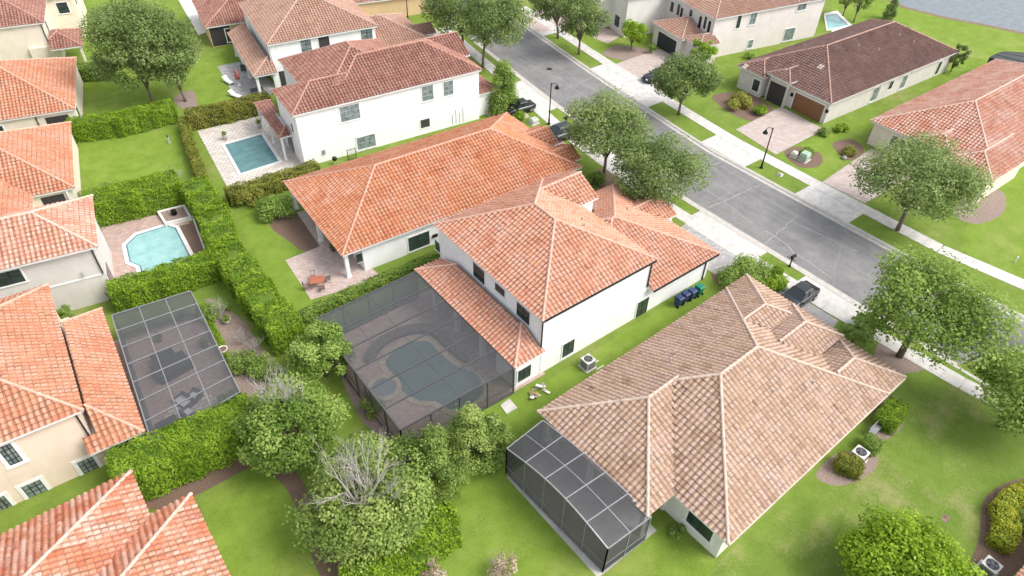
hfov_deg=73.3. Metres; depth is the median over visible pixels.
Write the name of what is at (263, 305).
hedge
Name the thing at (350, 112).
window
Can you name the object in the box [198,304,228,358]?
hedge
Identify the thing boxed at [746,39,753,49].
window
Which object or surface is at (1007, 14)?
lake
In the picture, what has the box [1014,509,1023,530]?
shrub
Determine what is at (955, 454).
lawn
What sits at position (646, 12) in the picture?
arched entry house
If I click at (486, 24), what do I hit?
street tree
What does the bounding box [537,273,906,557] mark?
tan roof house
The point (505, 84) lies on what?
cypress tree
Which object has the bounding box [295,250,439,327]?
hedge
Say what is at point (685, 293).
wheelie bin
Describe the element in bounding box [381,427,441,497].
young pine
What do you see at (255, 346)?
bare shrub
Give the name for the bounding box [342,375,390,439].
mulch bed
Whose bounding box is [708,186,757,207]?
road seam
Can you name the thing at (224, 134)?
plant pot
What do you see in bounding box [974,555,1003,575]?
air conditioner
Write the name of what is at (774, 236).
road seam
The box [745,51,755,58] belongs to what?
shrub
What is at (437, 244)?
window
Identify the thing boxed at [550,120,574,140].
parked car
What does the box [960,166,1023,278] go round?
lawn
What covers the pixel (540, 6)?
street tree
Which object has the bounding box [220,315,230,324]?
plant pot
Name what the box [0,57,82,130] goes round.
single storey house
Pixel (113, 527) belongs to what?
terracotta roof house
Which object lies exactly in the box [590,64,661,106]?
driveway apron
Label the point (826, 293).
driveway apron
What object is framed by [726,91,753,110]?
shrub
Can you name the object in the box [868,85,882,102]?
window
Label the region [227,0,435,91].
two storey house
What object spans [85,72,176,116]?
lawn
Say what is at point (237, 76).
folded umbrella
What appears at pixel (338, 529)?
yard tree
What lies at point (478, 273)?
window
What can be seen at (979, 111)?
salmon roof house
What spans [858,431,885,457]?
hedge
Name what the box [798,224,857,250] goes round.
road seam
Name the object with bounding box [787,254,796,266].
mailbox
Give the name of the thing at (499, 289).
window
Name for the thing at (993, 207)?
mulch bed
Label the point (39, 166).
single storey house
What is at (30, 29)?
two storey house
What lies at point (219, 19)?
single storey house
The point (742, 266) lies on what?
shrub
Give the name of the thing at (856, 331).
pygmy palm
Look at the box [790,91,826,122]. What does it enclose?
garage door
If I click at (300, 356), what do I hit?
yard tree
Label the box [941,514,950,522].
bare patch
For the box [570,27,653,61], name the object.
lawn
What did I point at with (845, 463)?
hedge
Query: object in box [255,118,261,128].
plant pot
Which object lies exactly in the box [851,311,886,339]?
pygmy palm
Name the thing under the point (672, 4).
window
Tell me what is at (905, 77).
window
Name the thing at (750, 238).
kerb
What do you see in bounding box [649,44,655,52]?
shrub
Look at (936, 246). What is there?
sidewalk
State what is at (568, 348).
window
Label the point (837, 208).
driveway apron
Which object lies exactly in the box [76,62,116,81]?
hedge
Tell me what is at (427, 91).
window
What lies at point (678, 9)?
window
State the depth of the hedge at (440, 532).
42.16 m
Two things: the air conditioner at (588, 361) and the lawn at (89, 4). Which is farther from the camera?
the lawn at (89, 4)
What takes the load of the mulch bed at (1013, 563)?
on the lawn at (955, 454)
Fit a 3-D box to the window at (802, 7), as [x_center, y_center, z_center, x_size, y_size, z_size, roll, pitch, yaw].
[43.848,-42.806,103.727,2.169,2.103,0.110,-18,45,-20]
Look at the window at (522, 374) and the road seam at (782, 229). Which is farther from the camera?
the road seam at (782, 229)
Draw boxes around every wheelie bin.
[674,293,684,308]
[680,289,690,303]
[687,286,697,300]
[694,283,704,297]
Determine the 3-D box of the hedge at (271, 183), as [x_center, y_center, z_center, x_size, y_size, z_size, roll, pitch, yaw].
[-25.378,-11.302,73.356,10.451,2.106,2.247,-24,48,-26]
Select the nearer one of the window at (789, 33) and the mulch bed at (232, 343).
the mulch bed at (232, 343)
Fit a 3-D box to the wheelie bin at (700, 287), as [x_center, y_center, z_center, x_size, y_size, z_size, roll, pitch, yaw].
[17.013,0.196,62.497,0.667,1.097,0.832,-26,49,-28]
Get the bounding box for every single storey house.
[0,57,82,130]
[0,121,80,214]
[191,0,246,46]
[282,112,582,277]
[353,0,429,15]
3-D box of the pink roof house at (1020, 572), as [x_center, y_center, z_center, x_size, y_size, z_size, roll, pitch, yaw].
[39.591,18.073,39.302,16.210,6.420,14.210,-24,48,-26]
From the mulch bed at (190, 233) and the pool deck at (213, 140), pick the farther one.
the pool deck at (213, 140)
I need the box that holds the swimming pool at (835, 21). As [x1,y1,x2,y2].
[824,13,849,30]
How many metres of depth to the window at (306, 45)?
90.29 m
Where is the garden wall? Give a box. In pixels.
[192,216,204,248]
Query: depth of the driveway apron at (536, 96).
91.60 m
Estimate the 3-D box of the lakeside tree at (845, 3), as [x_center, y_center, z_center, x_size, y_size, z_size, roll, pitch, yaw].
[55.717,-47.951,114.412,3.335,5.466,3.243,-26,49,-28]
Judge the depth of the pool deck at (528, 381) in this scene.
54.63 m
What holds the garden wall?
on the ground at (950, 232)
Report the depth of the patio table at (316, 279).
62.17 m
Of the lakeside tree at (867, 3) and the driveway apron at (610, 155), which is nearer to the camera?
the driveway apron at (610, 155)
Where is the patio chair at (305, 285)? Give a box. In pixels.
[302,281,309,290]
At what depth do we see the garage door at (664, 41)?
102.76 m
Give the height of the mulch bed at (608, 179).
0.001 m
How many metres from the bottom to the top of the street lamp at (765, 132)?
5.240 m
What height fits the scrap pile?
0.436 m
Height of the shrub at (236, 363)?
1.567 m
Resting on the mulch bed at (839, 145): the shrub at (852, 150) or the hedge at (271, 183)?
the shrub at (852, 150)
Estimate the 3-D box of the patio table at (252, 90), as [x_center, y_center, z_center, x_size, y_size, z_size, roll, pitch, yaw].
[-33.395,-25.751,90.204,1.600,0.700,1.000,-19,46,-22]
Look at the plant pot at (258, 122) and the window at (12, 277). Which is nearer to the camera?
the window at (12, 277)
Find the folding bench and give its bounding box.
[868,420,881,435]
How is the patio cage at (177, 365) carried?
on the pool deck at (121, 358)
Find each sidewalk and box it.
[439,27,1007,409]
[521,6,1023,289]
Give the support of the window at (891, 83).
in the brown roof house at (825, 78)
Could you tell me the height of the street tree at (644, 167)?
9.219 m
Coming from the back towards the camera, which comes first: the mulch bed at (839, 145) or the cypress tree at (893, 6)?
the cypress tree at (893, 6)
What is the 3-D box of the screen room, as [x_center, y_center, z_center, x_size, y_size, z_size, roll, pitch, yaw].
[4.054,13.329,45.322,3.674,3.888,9.875,-30,51,-30]
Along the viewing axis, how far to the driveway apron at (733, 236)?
69.76 m
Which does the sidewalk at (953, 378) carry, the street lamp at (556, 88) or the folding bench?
the street lamp at (556, 88)
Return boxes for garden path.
[592,28,620,43]
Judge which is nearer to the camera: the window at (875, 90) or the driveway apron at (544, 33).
the window at (875, 90)
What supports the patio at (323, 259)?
on the ground at (950, 232)
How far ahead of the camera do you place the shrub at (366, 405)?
51.36 m
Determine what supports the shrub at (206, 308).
on the mulch bed at (232, 343)
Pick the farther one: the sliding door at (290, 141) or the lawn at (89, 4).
the lawn at (89, 4)
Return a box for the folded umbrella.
[234,68,240,85]
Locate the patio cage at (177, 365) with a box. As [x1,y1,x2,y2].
[111,290,240,441]
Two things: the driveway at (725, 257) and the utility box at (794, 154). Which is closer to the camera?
the driveway at (725, 257)
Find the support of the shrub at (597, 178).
on the mulch bed at (608, 179)
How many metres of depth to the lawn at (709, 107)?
90.41 m
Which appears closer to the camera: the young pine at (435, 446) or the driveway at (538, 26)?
the young pine at (435, 446)
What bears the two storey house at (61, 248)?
on the ground at (950, 232)
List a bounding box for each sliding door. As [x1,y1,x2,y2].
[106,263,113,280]
[279,71,286,85]
[287,137,294,152]
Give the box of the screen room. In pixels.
[505,420,651,572]
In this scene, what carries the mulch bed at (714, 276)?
on the ground at (950, 232)
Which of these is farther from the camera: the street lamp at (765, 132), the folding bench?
the street lamp at (765, 132)
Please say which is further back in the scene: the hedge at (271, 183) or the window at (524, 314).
the hedge at (271, 183)
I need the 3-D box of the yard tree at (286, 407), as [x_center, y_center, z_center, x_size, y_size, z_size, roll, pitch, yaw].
[-15.270,8.572,46.726,8.058,8.526,8.276,-26,49,-28]
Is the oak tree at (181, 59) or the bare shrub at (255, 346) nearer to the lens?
the bare shrub at (255, 346)
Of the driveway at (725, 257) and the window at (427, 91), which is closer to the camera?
the driveway at (725, 257)
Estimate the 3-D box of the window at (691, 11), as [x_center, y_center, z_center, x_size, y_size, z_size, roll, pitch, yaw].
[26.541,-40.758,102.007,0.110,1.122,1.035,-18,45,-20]
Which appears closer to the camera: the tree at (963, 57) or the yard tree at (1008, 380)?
the yard tree at (1008, 380)
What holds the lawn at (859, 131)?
on the ground at (950, 232)
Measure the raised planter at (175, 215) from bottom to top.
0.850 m
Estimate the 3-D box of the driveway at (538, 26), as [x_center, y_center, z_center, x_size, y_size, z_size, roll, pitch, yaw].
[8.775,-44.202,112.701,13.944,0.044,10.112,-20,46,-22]
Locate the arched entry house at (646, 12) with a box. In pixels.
[588,0,666,37]
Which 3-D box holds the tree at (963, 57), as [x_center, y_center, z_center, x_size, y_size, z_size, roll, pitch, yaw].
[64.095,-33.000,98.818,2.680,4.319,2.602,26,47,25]
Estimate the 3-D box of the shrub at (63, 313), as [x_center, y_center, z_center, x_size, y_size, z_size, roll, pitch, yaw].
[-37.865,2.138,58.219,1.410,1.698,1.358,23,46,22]
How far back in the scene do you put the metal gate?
78.35 m
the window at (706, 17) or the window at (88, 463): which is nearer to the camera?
the window at (88, 463)
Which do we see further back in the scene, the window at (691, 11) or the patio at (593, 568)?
the window at (691, 11)
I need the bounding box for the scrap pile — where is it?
[529,382,549,399]
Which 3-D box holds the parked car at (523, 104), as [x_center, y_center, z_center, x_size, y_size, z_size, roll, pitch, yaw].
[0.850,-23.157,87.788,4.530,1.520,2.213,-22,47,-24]
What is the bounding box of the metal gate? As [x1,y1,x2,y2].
[346,148,356,160]
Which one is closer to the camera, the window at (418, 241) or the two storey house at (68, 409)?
the two storey house at (68, 409)
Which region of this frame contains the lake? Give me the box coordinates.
[898,0,1023,31]
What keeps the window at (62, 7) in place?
in the two storey house at (30, 29)
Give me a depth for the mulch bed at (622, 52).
102.99 m
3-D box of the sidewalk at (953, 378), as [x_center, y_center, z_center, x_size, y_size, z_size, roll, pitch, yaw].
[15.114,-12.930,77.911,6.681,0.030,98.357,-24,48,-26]
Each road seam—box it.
[693,180,831,278]
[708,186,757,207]
[766,214,797,242]
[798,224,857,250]
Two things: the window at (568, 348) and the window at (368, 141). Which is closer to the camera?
the window at (568, 348)
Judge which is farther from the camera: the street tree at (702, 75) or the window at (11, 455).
the street tree at (702, 75)
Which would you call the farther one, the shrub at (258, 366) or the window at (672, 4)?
the window at (672, 4)
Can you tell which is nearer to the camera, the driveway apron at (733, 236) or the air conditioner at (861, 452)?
the air conditioner at (861, 452)
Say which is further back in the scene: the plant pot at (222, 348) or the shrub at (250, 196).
the shrub at (250, 196)
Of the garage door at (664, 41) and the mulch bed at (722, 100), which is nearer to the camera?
the mulch bed at (722, 100)
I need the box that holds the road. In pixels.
[446,1,1023,363]
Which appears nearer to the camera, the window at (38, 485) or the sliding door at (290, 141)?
the window at (38, 485)
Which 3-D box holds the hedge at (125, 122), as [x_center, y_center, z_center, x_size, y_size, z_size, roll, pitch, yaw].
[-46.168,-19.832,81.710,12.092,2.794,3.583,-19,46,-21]
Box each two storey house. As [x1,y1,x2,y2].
[0,0,86,62]
[0,194,113,311]
[0,283,144,510]
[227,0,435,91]
[253,31,497,163]
[414,171,719,387]
[651,0,824,63]
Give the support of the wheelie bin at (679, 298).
on the lawn at (496, 510)
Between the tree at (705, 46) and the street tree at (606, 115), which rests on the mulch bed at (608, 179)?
the street tree at (606, 115)
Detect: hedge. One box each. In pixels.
[66,98,178,142]
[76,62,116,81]
[81,168,185,227]
[104,390,252,500]
[105,246,227,312]
[177,116,208,179]
[177,175,306,356]
[183,90,271,130]
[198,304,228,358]
[223,158,319,206]
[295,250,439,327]
[337,505,462,575]
[832,450,865,480]
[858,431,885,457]
[870,395,910,435]
[985,479,1023,555]
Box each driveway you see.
[486,96,528,120]
[517,9,586,31]
[617,49,688,92]
[681,224,737,274]
[736,107,819,153]
[777,288,837,327]
[823,149,909,202]
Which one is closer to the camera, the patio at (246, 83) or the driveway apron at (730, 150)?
the driveway apron at (730, 150)
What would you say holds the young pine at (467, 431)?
on the lawn at (496, 510)
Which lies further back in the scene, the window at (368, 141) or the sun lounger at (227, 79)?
the sun lounger at (227, 79)
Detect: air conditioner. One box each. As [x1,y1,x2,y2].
[578,353,603,373]
[850,444,869,463]
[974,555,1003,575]
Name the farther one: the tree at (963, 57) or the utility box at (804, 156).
the tree at (963, 57)
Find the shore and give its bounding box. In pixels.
[887,0,1023,33]
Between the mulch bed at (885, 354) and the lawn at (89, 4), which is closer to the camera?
the mulch bed at (885, 354)
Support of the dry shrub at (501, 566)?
on the lawn at (496, 510)
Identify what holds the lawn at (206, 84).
on the ground at (950, 232)
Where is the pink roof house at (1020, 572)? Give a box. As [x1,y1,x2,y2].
[1015,566,1023,575]
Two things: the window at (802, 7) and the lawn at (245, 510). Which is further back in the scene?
the window at (802, 7)
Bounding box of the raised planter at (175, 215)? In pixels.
[157,204,191,225]
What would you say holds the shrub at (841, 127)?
on the lawn at (859, 131)
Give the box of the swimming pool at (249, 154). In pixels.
[221,132,282,175]
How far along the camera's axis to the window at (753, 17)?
101.06 m
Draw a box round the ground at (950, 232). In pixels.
[0,0,1023,575]
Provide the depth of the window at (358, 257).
63.02 m
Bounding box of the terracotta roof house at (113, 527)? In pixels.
[0,469,230,575]
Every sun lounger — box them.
[222,75,233,84]
[228,89,241,97]
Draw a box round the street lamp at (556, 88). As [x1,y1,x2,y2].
[547,83,558,124]
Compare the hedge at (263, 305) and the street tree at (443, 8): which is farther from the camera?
the street tree at (443, 8)
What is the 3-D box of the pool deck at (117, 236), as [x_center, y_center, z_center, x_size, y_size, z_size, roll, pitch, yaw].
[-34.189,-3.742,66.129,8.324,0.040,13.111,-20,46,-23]
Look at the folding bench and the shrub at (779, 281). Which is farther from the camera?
the shrub at (779, 281)
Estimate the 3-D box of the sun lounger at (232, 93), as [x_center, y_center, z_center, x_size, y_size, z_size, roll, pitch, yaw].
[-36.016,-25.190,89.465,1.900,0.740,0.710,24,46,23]
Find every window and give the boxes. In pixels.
[0,267,29,288]
[0,440,29,470]
[0,491,16,510]
[14,475,51,499]
[54,1,71,14]
[71,454,102,475]
[75,103,80,116]
[300,39,311,52]
[318,36,329,47]
[338,102,361,123]
[355,132,377,151]
[356,253,362,263]
[360,28,372,39]
[406,229,431,253]
[419,117,430,129]
[420,83,434,102]
[434,238,440,254]
[442,79,454,97]
[472,261,484,286]
[494,281,505,298]
[515,300,530,327]
[515,362,532,384]
[560,337,575,360]
[614,13,620,28]
[634,295,650,318]
[669,0,674,13]
[675,3,681,16]
[682,509,714,545]
[688,8,693,17]
[702,15,707,29]
[734,15,742,29]
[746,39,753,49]
[747,12,757,25]
[750,77,761,93]
[781,26,796,42]
[795,0,807,11]
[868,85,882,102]
[886,79,895,90]
[888,134,906,149]
[897,73,909,90]
[933,60,943,75]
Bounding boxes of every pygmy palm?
[837,319,874,348]
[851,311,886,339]
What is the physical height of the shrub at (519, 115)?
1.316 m
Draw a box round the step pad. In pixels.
[500,399,516,413]
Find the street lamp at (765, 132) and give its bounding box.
[759,127,773,168]
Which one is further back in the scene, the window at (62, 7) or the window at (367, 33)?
the window at (62, 7)
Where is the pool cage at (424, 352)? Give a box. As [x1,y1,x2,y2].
[315,271,514,440]
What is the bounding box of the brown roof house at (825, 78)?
[737,19,959,123]
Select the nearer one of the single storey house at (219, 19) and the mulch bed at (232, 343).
the mulch bed at (232, 343)
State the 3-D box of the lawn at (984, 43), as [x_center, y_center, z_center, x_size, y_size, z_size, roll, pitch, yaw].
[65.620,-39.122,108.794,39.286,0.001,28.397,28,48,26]
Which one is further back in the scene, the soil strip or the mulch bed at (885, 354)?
the mulch bed at (885, 354)
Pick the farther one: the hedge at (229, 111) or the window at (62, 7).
the window at (62, 7)
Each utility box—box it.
[527,116,539,125]
[789,150,798,158]
[797,150,811,163]
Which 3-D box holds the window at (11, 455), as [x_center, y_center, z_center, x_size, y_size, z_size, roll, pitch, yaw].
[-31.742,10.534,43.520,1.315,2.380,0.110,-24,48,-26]
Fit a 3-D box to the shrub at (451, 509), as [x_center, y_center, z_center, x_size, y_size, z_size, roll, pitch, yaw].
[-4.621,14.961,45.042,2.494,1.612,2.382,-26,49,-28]
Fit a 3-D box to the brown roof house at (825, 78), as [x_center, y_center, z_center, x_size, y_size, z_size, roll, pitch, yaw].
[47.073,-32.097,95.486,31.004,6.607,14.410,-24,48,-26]
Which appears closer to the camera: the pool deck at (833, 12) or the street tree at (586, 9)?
the street tree at (586, 9)
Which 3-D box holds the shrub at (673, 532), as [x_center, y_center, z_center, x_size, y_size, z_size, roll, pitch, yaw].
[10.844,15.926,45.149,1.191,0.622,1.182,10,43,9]
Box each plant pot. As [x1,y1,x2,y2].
[219,345,227,354]
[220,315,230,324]
[221,129,226,139]
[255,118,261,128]
[329,242,334,251]
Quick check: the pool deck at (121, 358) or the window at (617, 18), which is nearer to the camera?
the pool deck at (121, 358)
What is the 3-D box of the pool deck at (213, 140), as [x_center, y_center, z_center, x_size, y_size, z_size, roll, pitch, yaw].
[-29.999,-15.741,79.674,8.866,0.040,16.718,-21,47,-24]
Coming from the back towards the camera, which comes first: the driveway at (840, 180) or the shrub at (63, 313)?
the driveway at (840, 180)
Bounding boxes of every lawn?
[80,128,191,191]
[83,0,111,61]
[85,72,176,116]
[182,48,235,107]
[197,464,319,575]
[235,209,313,312]
[427,294,716,575]
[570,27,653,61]
[683,80,742,127]
[713,351,1023,575]
[774,115,874,179]
[832,0,1023,80]
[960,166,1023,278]
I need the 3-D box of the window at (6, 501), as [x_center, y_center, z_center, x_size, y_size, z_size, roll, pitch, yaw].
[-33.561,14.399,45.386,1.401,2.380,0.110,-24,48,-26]
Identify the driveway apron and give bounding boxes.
[511,10,554,35]
[516,80,556,110]
[586,137,671,195]
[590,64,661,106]
[692,211,766,255]
[702,135,759,166]
[795,186,862,221]
[798,276,865,316]
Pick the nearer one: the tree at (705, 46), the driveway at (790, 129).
the driveway at (790, 129)
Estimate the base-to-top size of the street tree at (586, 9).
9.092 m
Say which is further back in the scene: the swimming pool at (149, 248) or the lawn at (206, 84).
the lawn at (206, 84)
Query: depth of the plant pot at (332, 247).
66.06 m
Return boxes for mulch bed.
[173,91,197,108]
[179,223,203,254]
[205,298,276,401]
[270,213,318,250]
[271,465,343,575]
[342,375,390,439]
[594,169,618,188]
[603,45,649,60]
[711,268,750,287]
[712,92,772,120]
[784,147,822,167]
[816,451,877,485]
[832,139,863,159]
[869,395,904,440]
[874,341,924,372]
[955,189,1005,223]
[970,478,1023,575]
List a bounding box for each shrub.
[56,304,75,318]
[77,181,108,197]
[201,301,230,320]
[210,294,226,319]
[226,348,255,375]
[230,326,249,343]
[232,184,265,207]
[244,333,266,353]
[244,351,278,382]
[254,194,294,222]
[358,397,375,419]
[418,549,446,575]
[427,501,462,524]
[487,547,518,575]
[513,109,524,119]
[585,171,606,185]
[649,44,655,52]
[667,523,686,538]
[712,252,776,288]
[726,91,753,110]
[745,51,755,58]
[751,104,767,114]
[759,264,789,291]
[798,146,815,153]
[817,126,831,137]
[834,123,850,131]
[839,145,857,156]
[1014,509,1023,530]
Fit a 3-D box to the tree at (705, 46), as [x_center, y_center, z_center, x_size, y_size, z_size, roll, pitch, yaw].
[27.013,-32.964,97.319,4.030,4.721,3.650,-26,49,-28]
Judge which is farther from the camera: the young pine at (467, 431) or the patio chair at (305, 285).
the patio chair at (305, 285)
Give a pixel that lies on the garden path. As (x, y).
(606, 35)
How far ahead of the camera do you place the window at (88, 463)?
47.34 m
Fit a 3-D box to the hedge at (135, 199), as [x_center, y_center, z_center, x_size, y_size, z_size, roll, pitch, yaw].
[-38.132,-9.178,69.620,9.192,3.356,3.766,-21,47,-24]
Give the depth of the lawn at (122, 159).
78.22 m
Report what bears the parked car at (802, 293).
on the driveway at (821, 315)
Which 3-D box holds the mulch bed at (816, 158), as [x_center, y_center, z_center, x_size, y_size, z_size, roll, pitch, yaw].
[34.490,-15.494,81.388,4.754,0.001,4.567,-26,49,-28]
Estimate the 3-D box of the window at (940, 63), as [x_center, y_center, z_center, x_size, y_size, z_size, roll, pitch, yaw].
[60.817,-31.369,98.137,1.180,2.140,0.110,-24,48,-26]
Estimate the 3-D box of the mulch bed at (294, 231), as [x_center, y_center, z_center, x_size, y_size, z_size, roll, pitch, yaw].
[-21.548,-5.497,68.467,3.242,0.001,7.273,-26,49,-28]
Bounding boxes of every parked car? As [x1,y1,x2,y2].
[504,98,535,115]
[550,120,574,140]
[641,68,661,83]
[781,280,819,307]
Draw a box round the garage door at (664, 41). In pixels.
[656,29,677,54]
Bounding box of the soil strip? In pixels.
[145,455,254,508]
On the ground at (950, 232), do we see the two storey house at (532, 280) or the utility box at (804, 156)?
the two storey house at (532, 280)
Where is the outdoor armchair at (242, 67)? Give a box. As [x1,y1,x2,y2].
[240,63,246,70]
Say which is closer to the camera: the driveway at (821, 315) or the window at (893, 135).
the driveway at (821, 315)
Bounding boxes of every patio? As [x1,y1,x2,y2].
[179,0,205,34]
[218,62,274,97]
[286,210,377,298]
[506,476,656,575]
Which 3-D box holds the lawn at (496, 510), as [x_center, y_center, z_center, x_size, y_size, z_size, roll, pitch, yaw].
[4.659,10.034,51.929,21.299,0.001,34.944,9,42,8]
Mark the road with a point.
(531, 57)
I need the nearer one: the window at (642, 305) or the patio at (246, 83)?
the window at (642, 305)
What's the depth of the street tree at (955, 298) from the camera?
51.00 m
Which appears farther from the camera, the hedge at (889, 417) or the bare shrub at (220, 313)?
the bare shrub at (220, 313)
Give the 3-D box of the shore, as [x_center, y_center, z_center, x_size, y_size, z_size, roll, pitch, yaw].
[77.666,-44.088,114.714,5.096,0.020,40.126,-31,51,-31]
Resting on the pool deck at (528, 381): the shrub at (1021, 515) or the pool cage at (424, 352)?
the pool cage at (424, 352)
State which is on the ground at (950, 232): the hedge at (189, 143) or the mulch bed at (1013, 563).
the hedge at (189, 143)
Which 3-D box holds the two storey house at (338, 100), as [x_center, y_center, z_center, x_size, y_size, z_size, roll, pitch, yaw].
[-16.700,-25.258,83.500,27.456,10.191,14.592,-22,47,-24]
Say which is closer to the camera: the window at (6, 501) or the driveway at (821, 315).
the window at (6, 501)
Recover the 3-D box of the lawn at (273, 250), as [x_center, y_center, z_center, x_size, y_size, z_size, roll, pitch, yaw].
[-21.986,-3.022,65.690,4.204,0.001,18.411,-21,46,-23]
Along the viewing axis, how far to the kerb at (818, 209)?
79.75 m
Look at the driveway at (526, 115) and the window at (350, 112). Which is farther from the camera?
the driveway at (526, 115)
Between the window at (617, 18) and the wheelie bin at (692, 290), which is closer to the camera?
the wheelie bin at (692, 290)
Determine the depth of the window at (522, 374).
53.77 m
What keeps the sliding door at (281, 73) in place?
in the two storey house at (268, 36)
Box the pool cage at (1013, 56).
[987,51,1023,62]
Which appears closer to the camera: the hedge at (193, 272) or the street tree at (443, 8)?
the hedge at (193, 272)
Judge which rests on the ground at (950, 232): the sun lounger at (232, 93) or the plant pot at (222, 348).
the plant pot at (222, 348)
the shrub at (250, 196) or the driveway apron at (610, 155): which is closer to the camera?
the shrub at (250, 196)
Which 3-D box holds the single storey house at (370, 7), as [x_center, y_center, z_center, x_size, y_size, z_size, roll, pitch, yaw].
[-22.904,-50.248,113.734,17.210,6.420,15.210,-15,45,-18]
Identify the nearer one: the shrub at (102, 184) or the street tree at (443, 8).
the shrub at (102, 184)
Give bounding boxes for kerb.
[446,19,1006,395]
[497,4,1023,321]
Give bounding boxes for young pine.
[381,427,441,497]
[408,422,470,504]
[440,401,503,485]
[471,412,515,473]
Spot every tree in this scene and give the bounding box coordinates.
[76,0,176,102]
[115,0,202,101]
[228,358,351,477]
[282,429,438,575]
[284,318,353,386]
[418,0,502,42]
[449,0,536,68]
[485,58,519,115]
[528,0,561,38]
[553,0,613,54]
[561,83,655,177]
[609,130,719,208]
[621,17,649,48]
[649,48,726,114]
[690,38,718,59]
[833,501,986,575]
[839,0,852,15]
[846,126,996,230]
[847,0,875,22]
[854,241,1023,373]
[882,0,900,19]
[949,43,971,71]
[966,341,1023,437]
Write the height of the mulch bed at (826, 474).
0.001 m
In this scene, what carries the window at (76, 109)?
in the single storey house at (38, 91)
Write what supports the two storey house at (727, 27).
on the ground at (950, 232)
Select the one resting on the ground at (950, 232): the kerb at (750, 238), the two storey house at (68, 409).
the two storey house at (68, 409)
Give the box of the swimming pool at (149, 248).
[122,224,192,271]
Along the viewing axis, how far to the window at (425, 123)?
82.76 m
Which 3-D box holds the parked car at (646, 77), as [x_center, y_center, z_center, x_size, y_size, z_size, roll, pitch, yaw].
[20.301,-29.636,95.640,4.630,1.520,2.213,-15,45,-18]
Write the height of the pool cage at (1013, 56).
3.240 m
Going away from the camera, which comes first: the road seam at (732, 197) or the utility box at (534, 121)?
the road seam at (732, 197)
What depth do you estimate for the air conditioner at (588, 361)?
55.44 m
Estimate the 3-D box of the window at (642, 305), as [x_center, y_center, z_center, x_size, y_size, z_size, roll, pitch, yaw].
[11.367,1.719,60.084,1.723,2.140,0.110,-26,49,-28]
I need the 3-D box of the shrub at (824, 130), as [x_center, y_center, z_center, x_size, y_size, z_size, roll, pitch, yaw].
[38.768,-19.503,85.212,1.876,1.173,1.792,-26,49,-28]
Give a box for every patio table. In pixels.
[250,86,263,93]
[310,275,323,287]
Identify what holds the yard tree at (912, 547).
on the lawn at (955, 454)
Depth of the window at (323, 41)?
91.12 m
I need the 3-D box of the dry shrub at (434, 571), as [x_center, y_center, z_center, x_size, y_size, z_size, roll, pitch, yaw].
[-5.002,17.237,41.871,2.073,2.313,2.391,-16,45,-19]
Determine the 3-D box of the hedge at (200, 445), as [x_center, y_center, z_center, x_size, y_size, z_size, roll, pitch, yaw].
[-22.198,10.995,47.358,9.854,3.618,3.636,-24,48,-25]
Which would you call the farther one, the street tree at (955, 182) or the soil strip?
the street tree at (955, 182)
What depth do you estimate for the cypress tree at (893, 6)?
114.16 m
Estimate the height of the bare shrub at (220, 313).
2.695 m
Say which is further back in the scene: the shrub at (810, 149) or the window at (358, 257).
the shrub at (810, 149)
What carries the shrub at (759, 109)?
on the mulch bed at (722, 100)
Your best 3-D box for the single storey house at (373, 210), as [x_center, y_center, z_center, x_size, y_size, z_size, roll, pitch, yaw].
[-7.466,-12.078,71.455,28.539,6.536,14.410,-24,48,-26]
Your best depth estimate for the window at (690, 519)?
44.07 m
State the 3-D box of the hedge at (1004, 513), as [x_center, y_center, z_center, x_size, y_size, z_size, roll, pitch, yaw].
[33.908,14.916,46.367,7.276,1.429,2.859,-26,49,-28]
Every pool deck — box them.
[101,215,202,279]
[114,339,147,435]
[197,115,301,185]
[372,372,544,438]
[824,11,850,31]
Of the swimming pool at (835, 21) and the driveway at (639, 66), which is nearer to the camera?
the driveway at (639, 66)
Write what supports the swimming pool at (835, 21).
on the pool deck at (833, 12)
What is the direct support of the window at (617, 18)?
in the arched entry house at (646, 12)
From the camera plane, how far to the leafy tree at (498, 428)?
47.60 m
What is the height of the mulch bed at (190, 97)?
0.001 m
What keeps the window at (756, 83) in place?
in the brown roof house at (825, 78)
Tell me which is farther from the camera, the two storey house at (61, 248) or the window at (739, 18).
the window at (739, 18)
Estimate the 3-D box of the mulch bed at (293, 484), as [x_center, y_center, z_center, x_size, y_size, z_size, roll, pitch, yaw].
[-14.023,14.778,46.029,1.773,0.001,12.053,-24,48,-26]
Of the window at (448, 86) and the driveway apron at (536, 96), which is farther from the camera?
the driveway apron at (536, 96)
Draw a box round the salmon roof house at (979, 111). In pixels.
[867,59,1023,201]
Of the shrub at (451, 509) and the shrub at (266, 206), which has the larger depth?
the shrub at (266, 206)
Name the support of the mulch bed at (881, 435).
on the lawn at (955, 454)
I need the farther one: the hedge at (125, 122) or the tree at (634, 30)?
the tree at (634, 30)
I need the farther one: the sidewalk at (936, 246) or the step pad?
the sidewalk at (936, 246)
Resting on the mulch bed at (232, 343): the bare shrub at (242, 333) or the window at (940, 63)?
the bare shrub at (242, 333)
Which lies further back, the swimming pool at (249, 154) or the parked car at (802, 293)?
the swimming pool at (249, 154)

